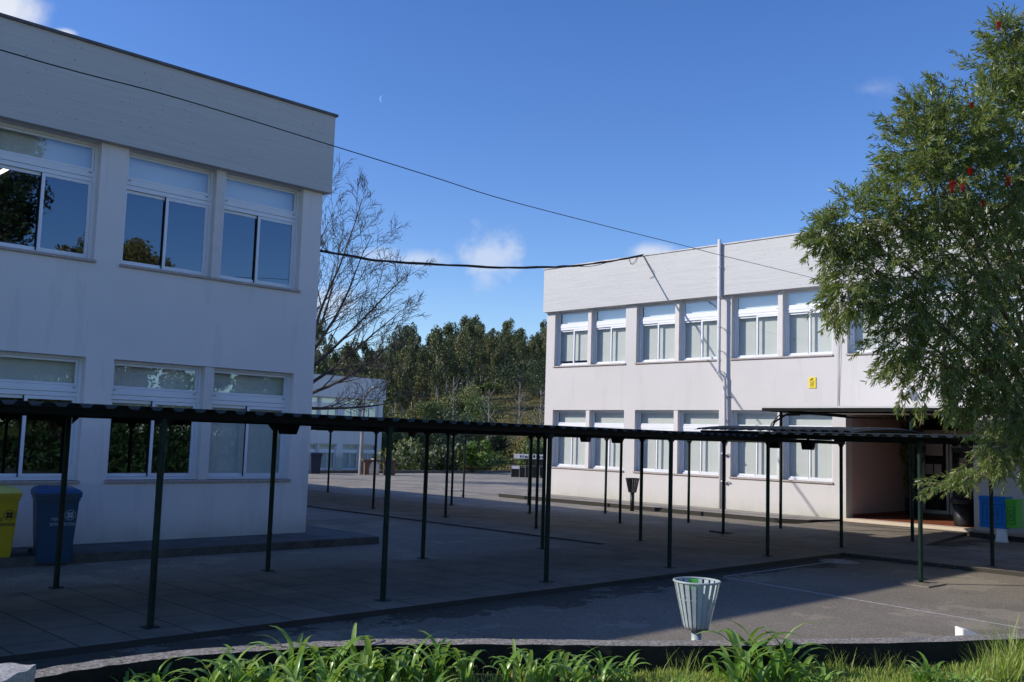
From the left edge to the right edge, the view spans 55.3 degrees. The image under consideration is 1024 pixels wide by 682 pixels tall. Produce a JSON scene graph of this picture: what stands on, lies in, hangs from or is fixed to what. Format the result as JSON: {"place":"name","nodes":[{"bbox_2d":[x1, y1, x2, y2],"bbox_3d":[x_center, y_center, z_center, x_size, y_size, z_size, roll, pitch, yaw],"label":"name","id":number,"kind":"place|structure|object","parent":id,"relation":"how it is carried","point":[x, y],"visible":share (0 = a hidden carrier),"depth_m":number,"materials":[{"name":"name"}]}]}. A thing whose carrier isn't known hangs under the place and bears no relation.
{"place":"outdoors","nodes":[
{"label":"outdoors","id":0,"kind":"place"},
{"bbox_2d":[10,525,372,556],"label":"pavement","id":1,"kind":"structure","parent":0,"point":[312,532],"depth_m":16.06,"materials":[{"name":"concrete"}]},
{"bbox_2d":[306,473,610,519],"bbox_3d":[-8.596,5.036,33.329,85.000,0.001,22.000,7,-8,-44],"label":"asphalt court","id":2,"kind":"object","parent":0,"point":[482,490],"depth_m":36.29,"materials":[{"name":"asphalt"}]},
{"bbox_2d":[0,13,338,546],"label":"school building","id":3,"kind":"structure","parent":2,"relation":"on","point":[158,250],"depth_m":16.72,"materials":[{"name":"grey paint"}]},
{"bbox_2d":[0,351,82,479],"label":"window","id":4,"kind":"structure","parent":3,"relation":"in","point":[26,372],"depth_m":15.11,"materials":[{"name":"white metal"}]},
{"bbox_2d":[0,122,98,258],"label":"window","id":5,"kind":"structure","parent":3,"relation":"in","point":[22,149],"depth_m":15.38,"materials":[{"name":"white metal"}]},
{"bbox_2d":[106,360,200,479],"bbox_3d":[-6.032,1.336,16.340,1.580,1.930,0.194,7,-8,-44],"label":"window","id":6,"kind":"structure","parent":3,"relation":"in","point":[135,383],"depth_m":16.41,"materials":[{"name":"white metal"}]},
{"bbox_2d":[121,151,213,275],"bbox_3d":[-5.924,-2.120,16.687,1.580,1.920,0.194,7,-8,-44],"label":"window","id":7,"kind":"structure","parent":3,"relation":"in","point":[148,176],"depth_m":16.76,"materials":[{"name":"white metal"}]},
{"bbox_2d":[208,368,288,478],"bbox_3d":[-4.784,1.497,17.557,1.580,1.930,0.194,7,-8,-44],"label":"window","id":8,"kind":"structure","parent":3,"relation":"in","point":[236,451],"depth_m":17.58,"materials":[{"name":"white metal"}]},
{"bbox_2d":[220,174,298,288],"bbox_3d":[-4.676,-1.959,17.903,1.580,1.920,0.194,7,-8,-44],"label":"window","id":9,"kind":"structure","parent":3,"relation":"in","point":[244,197],"depth_m":17.99,"materials":[{"name":"white metal"}]},
{"bbox_2d":[309,452,322,473],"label":"wheelie bin","id":10,"kind":"object","parent":2,"relation":"on","point":[315,458],"visible":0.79,"depth_m":46.51,"materials":[{"name":"blue plastic"}]},
{"bbox_2d":[330,470,510,472],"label":"kerb","id":11,"kind":"structure","parent":2,"relation":"on","point":[429,471],"depth_m":52.58,"materials":[{"name":"concrete"}]},
{"bbox_2d":[511,454,542,477],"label":"stacked tables","id":12,"kind":"object","parent":2,"relation":"on","point":[517,471],"visible":0.53,"depth_m":50.41,"materials":[{"name":"black plastic"}]},
{"bbox_2d":[382,389,544,464],"bbox_3d":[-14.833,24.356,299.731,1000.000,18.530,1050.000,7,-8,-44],"label":"ground","id":13,"kind":"structure","parent":0,"point":[501,413],"depth_m":127.64,"materials":[{"name":"plant"}]},
{"bbox_2d":[314,321,330,373],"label":"eucalyptus tree","id":14,"kind":"object","parent":13,"relation":"on","point":[323,362],"visible":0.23,"depth_m":111.28,"materials":[{"name":"green plant"}]},
{"bbox_2d":[319,334,340,367],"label":"eucalyptus tree","id":15,"kind":"object","parent":13,"relation":"on","point":[335,353],"visible":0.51,"depth_m":138.64,"materials":[{"name":"green plant"}]},
{"bbox_2d":[310,373,386,469],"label":"school building","id":16,"kind":"structure","parent":13,"relation":"on","point":[345,447],"depth_m":74.16,"materials":[{"name":"painted concrete"},{"name":"white aluminium"},{"name":"glass"}]},
{"bbox_2d":[319,443,334,469],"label":"window","id":17,"kind":"structure","parent":16,"relation":"in","point":[323,448],"depth_m":73.22,"materials":[{"name":"white metal"}]},
{"bbox_2d":[342,444,357,469],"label":"window","id":18,"kind":"structure","parent":16,"relation":"in","point":[349,456],"depth_m":74.68,"materials":[{"name":"glass"}]},
{"bbox_2d":[346,337,374,377],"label":"eucalyptus tree","id":19,"kind":"object","parent":13,"relation":"on","point":[355,355],"visible":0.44,"depth_m":123.72,"materials":[{"name":"green plant"}]},
{"bbox_2d":[312,154,434,415],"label":"bare tree","id":20,"kind":"object","parent":13,"relation":"on","point":[373,310],"visible":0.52,"depth_m":42.78,"materials":[{"name":"brown plant"}]},
{"bbox_2d":[382,331,404,416],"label":"eucalyptus tree","id":21,"kind":"object","parent":13,"relation":"on","point":[393,350],"visible":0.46,"depth_m":138.41,"materials":[{"name":"green plant"}]},
{"bbox_2d":[380,432,407,469],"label":"shrub","id":22,"kind":"object","parent":13,"relation":"on","point":[397,437],"visible":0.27,"depth_m":83.52,"materials":[{"name":"green plant"}]},
{"bbox_2d":[376,437,423,469],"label":"shrub","id":23,"kind":"object","parent":13,"relation":"on","point":[394,456],"visible":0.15,"depth_m":59.87,"materials":[{"name":"green plant"}]},
{"bbox_2d":[390,364,411,416],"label":"eucalyptus tree","id":24,"kind":"object","parent":13,"relation":"on","point":[399,378],"visible":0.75,"depth_m":120.45,"materials":[{"name":"green plant"}]},
{"bbox_2d":[411,361,430,418],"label":"eucalyptus tree","id":25,"kind":"object","parent":13,"relation":"on","point":[422,367],"visible":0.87,"depth_m":126.57,"materials":[{"name":"green plant"}]},
{"bbox_2d":[394,441,469,469],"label":"leafy plants","id":26,"kind":"object","parent":13,"relation":"on","point":[437,458],"visible":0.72,"depth_m":54.08,"materials":[{"name":"green plant"}]},
{"bbox_2d":[413,400,452,419],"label":"shrub","id":27,"kind":"object","parent":13,"relation":"on","point":[428,408],"visible":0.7,"depth_m":115.96,"materials":[{"name":"green plant"}]},
{"bbox_2d":[427,324,451,417],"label":"eucalyptus tree","id":28,"kind":"object","parent":13,"relation":"on","point":[436,344],"visible":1,"depth_m":125.42,"materials":[{"name":"green plant"}]},
{"bbox_2d":[406,405,477,451],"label":"shrub","id":29,"kind":"object","parent":13,"relation":"on","point":[439,437],"visible":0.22,"depth_m":77.58,"materials":[{"name":"green plant"}]},
{"bbox_2d":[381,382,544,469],"bbox_3d":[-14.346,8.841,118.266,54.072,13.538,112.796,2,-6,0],"label":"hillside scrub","id":30,"kind":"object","parent":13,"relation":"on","point":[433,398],"visible":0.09,"depth_m":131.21,"materials":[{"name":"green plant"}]},
{"bbox_2d":[387,354,545,408],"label":"undergrowth","id":31,"kind":"object","parent":13,"relation":"on","point":[485,378],"visible":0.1,"depth_m":167.50,"materials":[{"name":"green plant"}]},
{"bbox_2d":[456,316,479,388],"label":"eucalyptus tree","id":32,"kind":"object","parent":13,"relation":"on","point":[468,326],"visible":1,"depth_m":135.35,"materials":[{"name":"green plant"}]},
{"bbox_2d":[457,381,483,414],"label":"shrub","id":33,"kind":"object","parent":13,"relation":"on","point":[475,391],"visible":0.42,"depth_m":120.00,"materials":[{"name":"green plant"}]},
{"bbox_2d":[456,438,492,472],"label":"green tuft","id":34,"kind":"object","parent":13,"relation":"on","point":[475,457],"visible":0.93,"depth_m":54.20,"materials":[{"name":"green plant"}]},
{"bbox_2d":[464,395,500,445],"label":"shrub","id":35,"kind":"object","parent":13,"relation":"on","point":[478,411],"visible":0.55,"depth_m":99.72,"materials":[{"name":"green plant"}]},
{"bbox_2d":[475,450,512,469],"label":"shrub","id":36,"kind":"object","parent":13,"relation":"on","point":[496,460],"visible":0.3,"depth_m":71.26,"materials":[{"name":"green plant"}]},
{"bbox_2d":[484,435,517,459],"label":"shrub","id":37,"kind":"object","parent":13,"relation":"on","point":[497,443],"visible":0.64,"depth_m":89.48,"materials":[{"name":"green plant"}]},
{"bbox_2d":[498,334,512,387],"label":"eucalyptus tree","id":38,"kind":"object","parent":13,"relation":"on","point":[506,339],"visible":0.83,"depth_m":161.01,"materials":[{"name":"green plant"}]},
{"bbox_2d":[484,359,542,397],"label":"shrub","id":39,"kind":"object","parent":13,"relation":"on","point":[510,376],"visible":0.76,"depth_m":138.90,"materials":[{"name":"green plant"}]},
{"bbox_2d":[501,436,535,466],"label":"shrub","id":40,"kind":"object","parent":13,"relation":"on","point":[511,454],"visible":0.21,"depth_m":86.03,"materials":[{"name":"green plant"}]},
{"bbox_2d":[515,327,528,376],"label":"eucalyptus tree","id":41,"kind":"object","parent":13,"relation":"on","point":[521,341],"visible":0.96,"depth_m":152.62,"materials":[{"name":"green plant"}]},
{"bbox_2d":[515,436,542,466],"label":"shrub","id":42,"kind":"object","parent":13,"relation":"on","point":[524,449],"visible":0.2,"depth_m":61.29,"materials":[{"name":"green plant"}]},
{"bbox_2d":[521,357,545,401],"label":"shrub","id":43,"kind":"object","parent":13,"relation":"on","point":[535,374],"visible":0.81,"depth_m":132.55,"materials":[{"name":"green plant"}]},
{"bbox_2d":[534,328,546,387],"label":"eucalyptus tree","id":44,"kind":"object","parent":13,"relation":"on","point":[542,346],"visible":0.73,"depth_m":152.81,"materials":[{"name":"green plant"}]},
{"bbox_2d":[185,650,1022,681],"bbox_3d":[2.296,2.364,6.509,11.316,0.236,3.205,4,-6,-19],"label":"grass","id":45,"kind":"structure","parent":13,"relation":"on","point":[852,672],"depth_m":7.32,"materials":[{"name":"plant"}]},
{"bbox_2d":[109,656,181,681],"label":"strap leaf plant","id":46,"kind":"object","parent":45,"relation":"on","point":[164,674],"visible":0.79,"depth_m":6.35,"materials":[{"name":"green plant"}]},
{"bbox_2d":[169,643,280,681],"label":"strap leaf plant","id":47,"kind":"object","parent":45,"relation":"on","point":[218,674],"visible":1,"depth_m":6.33,"materials":[{"name":"green plant"}]},
{"bbox_2d":[220,644,294,681],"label":"strap leaf plant","id":48,"kind":"object","parent":45,"relation":"on","point":[261,675],"visible":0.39,"depth_m":6.59,"materials":[{"name":"green plant"}]},
{"bbox_2d":[228,645,326,681],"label":"strap leaf plant","id":49,"kind":"object","parent":45,"relation":"on","point":[289,676],"visible":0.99,"depth_m":6.34,"materials":[{"name":"green plant"}]},
{"bbox_2d":[246,625,351,679],"bbox_3d":[-1.405,2.199,6.845,0.645,0.400,0.855,6,-7,-38],"label":"strap leaf plant","id":50,"kind":"object","parent":45,"relation":"on","point":[314,649],"visible":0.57,"depth_m":6.80,"materials":[{"name":"green plant"}]},
{"bbox_2d":[297,652,373,681],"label":"strap leaf plant","id":51,"kind":"object","parent":45,"relation":"on","point":[335,676],"visible":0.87,"depth_m":6.52,"materials":[{"name":"green plant"}]},
{"bbox_2d":[306,623,418,681],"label":"strap leaf plant","id":52,"kind":"object","parent":45,"relation":"on","point":[368,659],"visible":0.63,"depth_m":6.83,"materials":[{"name":"green plant"}]},
{"bbox_2d":[372,634,442,681],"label":"strap leaf plant","id":53,"kind":"object","parent":45,"relation":"on","point":[415,669],"visible":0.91,"depth_m":6.85,"materials":[{"name":"green plant"}]},
{"bbox_2d":[408,630,485,681],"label":"strap leaf plant","id":54,"kind":"object","parent":45,"relation":"on","point":[439,663],"visible":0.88,"depth_m":6.96,"materials":[{"name":"green plant"}]},
{"bbox_2d":[483,639,567,681],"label":"strap leaf plant","id":55,"kind":"object","parent":45,"relation":"on","point":[530,668],"visible":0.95,"depth_m":6.93,"materials":[{"name":"green plant"}]},
{"bbox_2d":[511,647,584,681],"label":"strap leaf plant","id":56,"kind":"object","parent":45,"relation":"on","point":[552,674],"visible":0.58,"depth_m":7.07,"materials":[{"name":"green plant"}]},
{"bbox_2d":[548,647,624,681],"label":"strap leaf plant","id":57,"kind":"object","parent":45,"relation":"on","point":[582,673],"visible":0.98,"depth_m":6.88,"materials":[{"name":"green plant"}]},
{"bbox_2d":[573,648,648,681],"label":"strap leaf plant","id":58,"kind":"object","parent":45,"relation":"on","point":[626,673],"visible":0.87,"depth_m":7.04,"materials":[{"name":"green plant"}]},
{"bbox_2d":[700,640,778,681],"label":"strap leaf plant","id":59,"kind":"object","parent":45,"relation":"on","point":[734,671],"visible":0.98,"depth_m":7.10,"materials":[{"name":"green plant"}]},
{"bbox_2d":[694,619,831,681],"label":"strap leaf plant","id":60,"kind":"object","parent":45,"relation":"on","point":[777,667],"visible":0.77,"depth_m":7.34,"materials":[{"name":"green plant"}]},
{"bbox_2d":[754,650,818,681],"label":"strap leaf plant","id":61,"kind":"object","parent":45,"relation":"on","point":[808,659],"visible":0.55,"depth_m":7.21,"materials":[{"name":"green plant"}]},
{"bbox_2d":[783,653,849,681],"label":"strap leaf plant","id":62,"kind":"object","parent":45,"relation":"on","point":[823,678],"visible":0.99,"depth_m":7.03,"materials":[{"name":"green plant"}]},
{"bbox_2d":[901,651,967,681],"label":"strap leaf plant","id":63,"kind":"object","parent":45,"relation":"on","point":[928,675],"visible":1,"depth_m":7.07,"materials":[{"name":"green plant"}]},
{"bbox_2d":[955,641,1023,681],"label":"grass tuft","id":64,"kind":"object","parent":45,"relation":"on","point":[994,672],"visible":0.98,"depth_m":7.15,"materials":[{"name":"plant"}]},
{"bbox_2d":[961,610,1023,681],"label":"grass tuft","id":65,"kind":"object","parent":45,"relation":"on","point":[1010,642],"visible":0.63,"depth_m":7.40,"materials":[{"name":"plant"}]},
{"bbox_2d":[790,2,1023,502],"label":"bottlebrush tree","id":66,"kind":"object","parent":13,"relation":"on","point":[935,160],"visible":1,"depth_m":8.61,"materials":[{"name":"green plant"}]},
{"bbox_2d":[0,508,1023,669],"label":"asphalt yard","id":67,"kind":"structure","parent":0,"point":[998,597],"depth_m":12.55,"materials":[{"name":"asphalt"}]},
{"bbox_2d":[0,485,22,557],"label":"wheelie bin","id":68,"kind":"object","parent":67,"relation":"on","point":[10,496],"visible":1,"depth_m":13.37,"materials":[{"name":"yellow plastic"}]},
{"bbox_2d":[0,663,35,681],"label":"granite block","id":69,"kind":"structure","parent":67,"relation":"on","point":[12,672],"depth_m":5.38,"materials":[{"name":"stone"}]},
{"bbox_2d":[27,485,82,563],"bbox_3d":[-6.512,2.610,13.888,0.610,1.074,0.840,5,-7,-30],"label":"wheelie bin","id":70,"kind":"object","parent":67,"relation":"on","point":[46,499],"visible":0.73,"depth_m":13.58,"materials":[{"name":"blue plastic"}]},
{"bbox_2d":[0,536,378,567],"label":"kerb","id":71,"kind":"structure","parent":67,"relation":"on","point":[21,561],"depth_m":15.13,"materials":[{"name":"concrete"}]},
{"bbox_2d":[0,400,846,663],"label":"walkway","id":72,"kind":"structure","parent":67,"relation":"on","point":[217,606],"depth_m":11.66,"materials":[{"name":"grey concrete"}]},
{"bbox_2d":[13,500,983,644],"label":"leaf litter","id":73,"kind":"object","parent":67,"relation":"on","point":[544,597],"visible":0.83,"depth_m":13.27,"materials":[{"name":"plant"}]},
{"bbox_2d":[34,633,1023,681],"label":"planter wall","id":74,"kind":"structure","parent":67,"relation":"on","point":[948,649],"depth_m":7.35,"materials":[{"name":"concrete"}]},
{"bbox_2d":[307,426,764,544],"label":"walkway","id":75,"kind":"structure","parent":67,"relation":"on","point":[599,532],"depth_m":23.75,"materials":[{"name":"concrete"}]},
{"bbox_2d":[673,577,720,639],"bbox_3d":[1.561,2.444,8.276,0.407,0.826,0.407,7,-8,-44],"label":"litter basket","id":76,"kind":"object","parent":67,"relation":"on","point":[708,594],"visible":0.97,"depth_m":8.19,"materials":[{"name":"grey metal"}]},
{"bbox_2d":[543,204,1023,534],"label":"school building","id":77,"kind":"structure","parent":67,"relation":"on","point":[632,345],"depth_m":28.94,"materials":[{"name":"paint"}]},
{"bbox_2d":[0,49,815,278],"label":"overhead cable","id":78,"kind":"object","parent":77,"relation":"attached to","point":[339,147],"visible":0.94,"depth_m":11.41,"materials":[{"name":"rubber"}]},
{"bbox_2d":[320,250,653,277],"bbox_3d":[-1.846,-2.621,27.299,14.517,1.500,1.026,6,-7,-33],"label":"cable bundle","id":79,"kind":"object","parent":77,"relation":"attached to","point":[438,264],"visible":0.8,"depth_m":27.52,"materials":[{"name":"rubber"}]},
{"bbox_2d":[555,410,585,467],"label":"window","id":80,"kind":"structure","parent":77,"relation":"in","point":[571,450],"depth_m":33.35,"materials":[{"name":"white metal"}]},
{"bbox_2d":[557,310,587,365],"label":"window","id":81,"kind":"structure","parent":77,"relation":"in","point":[574,326],"depth_m":33.67,"materials":[{"name":"white metal"}]},
{"bbox_2d":[591,410,623,469],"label":"window","id":82,"kind":"structure","parent":77,"relation":"in","point":[604,418],"depth_m":32.21,"materials":[{"name":"white metal"}]},
{"bbox_2d":[593,306,625,363],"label":"window","id":83,"kind":"structure","parent":77,"relation":"in","point":[609,348],"depth_m":32.50,"materials":[{"name":"white metal"}]},
{"bbox_2d":[637,410,673,472],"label":"window","id":84,"kind":"structure","parent":77,"relation":"in","point":[656,452],"depth_m":30.76,"materials":[{"name":"white metal"}]},
{"bbox_2d":[639,302,674,361],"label":"window","id":85,"kind":"structure","parent":77,"relation":"in","point":[657,327],"depth_m":31.09,"materials":[{"name":"white metal"}]},
{"bbox_2d":[681,298,716,360],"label":"window","id":86,"kind":"structure","parent":77,"relation":"in","point":[699,323],"depth_m":29.98,"materials":[{"name":"white metal"}]},
{"bbox_2d":[680,410,718,475],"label":"window","id":87,"kind":"structure","parent":77,"relation":"in","point":[704,454],"depth_m":29.60,"materials":[{"name":"white metal"}]},
{"bbox_2d":[717,239,729,508],"bbox_3d":[6.205,0.917,28.725,0.270,7.931,0.342,7,-8,-44],"label":"downpipe","id":88,"kind":"object","parent":77,"relation":"attached to","point":[723,376],"visible":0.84,"depth_m":28.73,"materials":[{"name":"metal"}]},
{"bbox_2d":[733,410,776,478],"bbox_3d":[7.076,2.965,28.122,0.194,1.930,1.515,7,-8,-44],"label":"window","id":89,"kind":"structure","parent":77,"relation":"in","point":[749,458],"depth_m":28.30,"materials":[{"name":"white metal"}]},
{"bbox_2d":[734,292,777,357],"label":"window","id":90,"kind":"structure","parent":77,"relation":"in","point":[756,315],"depth_m":28.54,"materials":[{"name":"white metal"}]},
{"bbox_2d":[785,413,831,481],"bbox_3d":[8.243,2.882,26.936,0.194,1.930,1.515,7,-8,-44],"label":"window","id":91,"kind":"structure","parent":77,"relation":"in","point":[816,464],"depth_m":27.02,"materials":[{"name":"white metal"}]},
{"bbox_2d":[785,287,831,355],"bbox_3d":[8.348,-0.517,27.277,0.194,1.885,1.515,7,-8,-44],"label":"window","id":92,"kind":"structure","parent":77,"relation":"in","point":[802,337],"depth_m":27.48,"materials":[{"name":"white metal"}]},
{"bbox_2d":[850,281,902,352],"bbox_3d":[9.707,-0.613,25.896,0.194,1.885,1.505,7,-8,-44],"label":"window","id":93,"kind":"structure","parent":77,"relation":"in","point":[857,333],"depth_m":26.22,"materials":[{"name":"white metal"}]},
{"bbox_2d":[899,423,925,514],"bbox_3d":[11.512,3.648,28.000,0.871,2.648,0.654,7,-8,-44],"label":"potted plant","id":94,"kind":"object","parent":77,"relation":"on","point":[907,472],"visible":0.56,"depth_m":27.91,"materials":[{"name":"green plant"}]},
{"bbox_2d":[922,444,952,514],"bbox_3d":[13.017,3.929,28.172,0.050,2.190,2.370,7,-8,-44],"label":"entrance door","id":95,"kind":"structure","parent":77,"relation":"in","point":[949,459],"depth_m":28.50,"materials":[{"name":"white metal"}]},
{"bbox_2d":[950,497,973,526],"bbox_3d":[11.221,4.236,24.256,0.620,0.714,0.620,7,-8,-44],"label":"round bin","id":96,"kind":"object","parent":77,"relation":"on","point":[963,511],"visible":0.81,"depth_m":24.04,"materials":[{"name":"black plastic"}]},
{"bbox_2d":[978,495,1012,528],"bbox_3d":[10.925,3.861,22.082,0.440,0.700,0.590,7,-8,-44],"label":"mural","id":97,"kind":"object","parent":77,"relation":"attached to","point":[999,513],"visible":0.7,"depth_m":21.91,"materials":[{"name":"blue plastic"}]},
{"bbox_2d":[1004,499,1022,528],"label":"mural","id":98,"kind":"object","parent":77,"relation":"attached to","point":[1014,513],"visible":1,"depth_m":21.65},
{"bbox_2d":[697,521,1023,576],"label":"walkway","id":99,"kind":"structure","parent":67,"relation":"on","point":[888,543],"depth_m":19.68,"materials":[{"name":"concrete"}]},
{"bbox_2d":[762,406,995,541],"bbox_3d":[9.701,2.998,21.871,4.090,2.900,6.850,7,-8,-44],"label":"entrance canopy","id":100,"kind":"object","parent":99,"relation":"on","point":[857,410],"visible":0.62,"depth_m":22.07,"materials":[{"name":"metal"}]},
{"bbox_2d":[770,413,894,425],"bbox_3d":[7.825,2.017,23.636,3.839,0.495,0.196,4,-6,-22],"label":"cable loop","id":101,"kind":"object","parent":100,"relation":"hanging from","point":[787,414],"visible":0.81,"depth_m":23.46,"materials":[{"name":"rubber"}]},
{"bbox_2d":[751,431,1023,581],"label":"walkway canopy","id":102,"kind":"object","parent":67,"relation":"on","point":[919,439],"visible":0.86,"depth_m":15.28,"materials":[{"name":"metal"}]},
{"bbox_2d":[694,426,926,435],"bbox_3d":[6.480,1.939,20.826,3.850,0.218,3.570,7,-8,-44],"label":"walkway canopy","id":103,"kind":"object","parent":102,"relation":"on","point":[723,429],"visible":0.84,"depth_m":20.01,"materials":[{"name":"metal"}]},
{"bbox_2d":[995,528,1008,542],"bbox_3d":[10.928,4.349,21.812,0.300,0.315,0.300,7,-8,-44],"label":"painted stump","id":104,"kind":"object","parent":67,"relation":"on","point":[1001,535],"visible":0.94,"depth_m":21.71,"materials":[{"name":"white paint"}]},
{"bbox_2d":[0,0,1023,360],"label":"sky","id":105,"kind":"structure","parent":0,"point":[691,123],"materials":[{"name":"blue"}]},
{"bbox_2d":[498,492,843,523],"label":"pavement","id":106,"kind":"structure","parent":0,"point":[729,513],"depth_m":28.01,"materials":[{"name":"concrete"}]},
{"bbox_2d":[969,530,1023,542],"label":"pavement","id":107,"kind":"structure","parent":0,"point":[1012,537],"depth_m":22.56,"materials":[{"name":"concrete"}]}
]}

